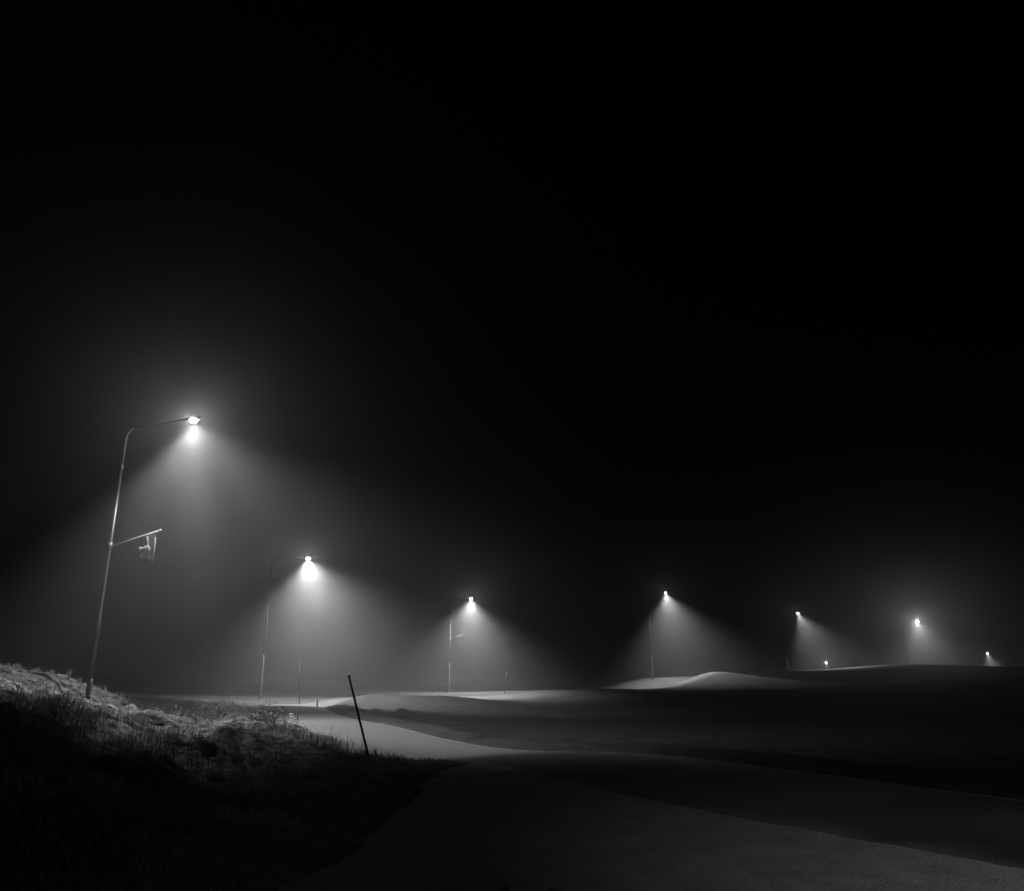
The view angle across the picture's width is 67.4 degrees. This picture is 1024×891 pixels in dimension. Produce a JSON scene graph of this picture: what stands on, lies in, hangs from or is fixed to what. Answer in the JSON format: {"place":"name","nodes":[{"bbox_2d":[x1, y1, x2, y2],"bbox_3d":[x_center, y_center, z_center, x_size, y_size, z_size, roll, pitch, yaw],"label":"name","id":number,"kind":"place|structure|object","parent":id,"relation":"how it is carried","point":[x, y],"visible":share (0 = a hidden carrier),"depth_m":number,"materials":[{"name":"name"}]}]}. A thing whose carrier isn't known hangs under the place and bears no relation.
{"place":"outdoors","nodes":[
{"label":"outdoors","id":0,"kind":"place"},
{"bbox_2d":[0,664,1023,890],"bbox_3d":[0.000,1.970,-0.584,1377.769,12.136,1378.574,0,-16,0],"label":"ground","id":1,"kind":"structure","parent":0,"point":[957,728],"depth_m":18.40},
{"bbox_2d":[85,416,201,698],"bbox_3d":[-12.926,4.418,27.071,3.605,11.090,0.699,-6,-17,18],"label":"street lamp","id":2,"kind":"object","parent":1,"relation":"on","point":[192,419],"visible":0.87,"depth_m":27.56,"materials":[{"name":"metal"}]},
{"bbox_2d":[138,534,156,561],"bbox_3d":[-13.104,3.675,27.549,0.625,1.043,0.109,-1,-17,5],"label":"tattered banner","id":3,"kind":"object","parent":2,"relation":"hanging from","point":[147,548],"visible":1,"depth_m":27.54,"materials":[{"name":"fabric"}]},
{"bbox_2d":[167,694,245,720],"bbox_3d":[-6.679,5.905,16.952,1.416,0.800,1.323,0,-16,0],"label":"shrub","id":4,"kind":"object","parent":1,"relation":"on","point":[213,714],"visible":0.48,"depth_m":16.98,"materials":[{"name":"grey plant"}]},
{"bbox_2d":[0,662,484,890],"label":"frosted grass","id":5,"kind":"structure","parent":1,"relation":"on","point":[139,875],"depth_m":8.87,"materials":[{"name":"grey plant"}]},
{"bbox_2d":[243,698,283,724],"bbox_3d":[-5.674,6.024,17.186,1.184,0.703,1.142,0,-16,0],"label":"shrub","id":6,"kind":"object","parent":1,"relation":"on","point":[257,715],"visible":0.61,"depth_m":17.13,"materials":[{"name":"grey plant"}]},
{"bbox_2d":[256,705,287,722],"bbox_3d":[-5.729,6.348,17.964,0.980,0.590,0.949,-15,-22,42],"label":"shrub","id":7,"kind":"object","parent":1,"relation":"on","point":[277,716],"visible":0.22,"depth_m":17.91,"materials":[{"name":"grey plant"}]},
{"bbox_2d":[257,556,312,699],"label":"street lamp","id":8,"kind":"object","parent":1,"relation":"on","point":[263,656],"visible":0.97,"depth_m":56.08,"materials":[{"name":"metal"}]},
{"bbox_2d":[289,712,298,724],"bbox_3d":[-6.396,8.207,22.602,0.355,0.700,0.070,2,-17,-6],"label":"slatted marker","id":9,"kind":"object","parent":1,"relation":"on","point":[291,718],"visible":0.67,"depth_m":22.63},
{"bbox_2d":[299,660,299,703],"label":"snow stake","id":10,"kind":"object","parent":1,"relation":"on","point":[299,682],"visible":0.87,"depth_m":52.53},
{"bbox_2d":[348,675,369,759],"bbox_3d":[-2.689,4.881,13.572,0.534,1.584,0.052,0,-16,0],"label":"snow stake","id":11,"kind":"object","parent":1,"relation":"on","point":[360,723],"visible":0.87,"depth_m":13.57,"materials":[{"name":"black wood"}]},
{"bbox_2d":[447,597,472,692],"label":"street lamp","id":12,"kind":"object","parent":1,"relation":"on","point":[449,646],"visible":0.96,"depth_m":86.45,"materials":[{"name":"metal"}]},
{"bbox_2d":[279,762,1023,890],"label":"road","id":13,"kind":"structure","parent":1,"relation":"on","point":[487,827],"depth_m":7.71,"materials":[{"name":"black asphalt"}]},
{"bbox_2d":[648,592,666,679],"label":"street lamp","id":14,"kind":"object","parent":1,"relation":"on","point":[650,637],"visible":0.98,"depth_m":105.87,"materials":[{"name":"metal"}]},
{"bbox_2d":[782,612,799,670],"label":"street lamp","id":15,"kind":"object","parent":1,"relation":"on","point":[785,643],"visible":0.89,"depth_m":125.24,"materials":[{"name":"metal"}]},
{"bbox_2d":[903,621,918,663],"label":"street lamp","id":16,"kind":"object","parent":1,"relation":"on","point":[905,642],"visible":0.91,"depth_m":141.77,"materials":[{"name":"metal"}]},
{"bbox_2d":[0,0,1023,680],"label":"sky","id":17,"kind":"structure","parent":0,"point":[555,316],"materials":[{"name":"black"}]},
{"bbox_2d":[238,665,1023,868],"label":"road","id":18,"kind":"structure","parent":0,"point":[978,828],"depth_m":11.02,"materials":[{"name":"grey asphalt"}]},
{"bbox_2d":[361,720,1023,800],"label":"road edge line","id":19,"kind":"object","parent":18,"relation":"on","point":[759,766],"visible":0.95,"depth_m":12.94,"materials":[{"name":"paint"}]}
]}

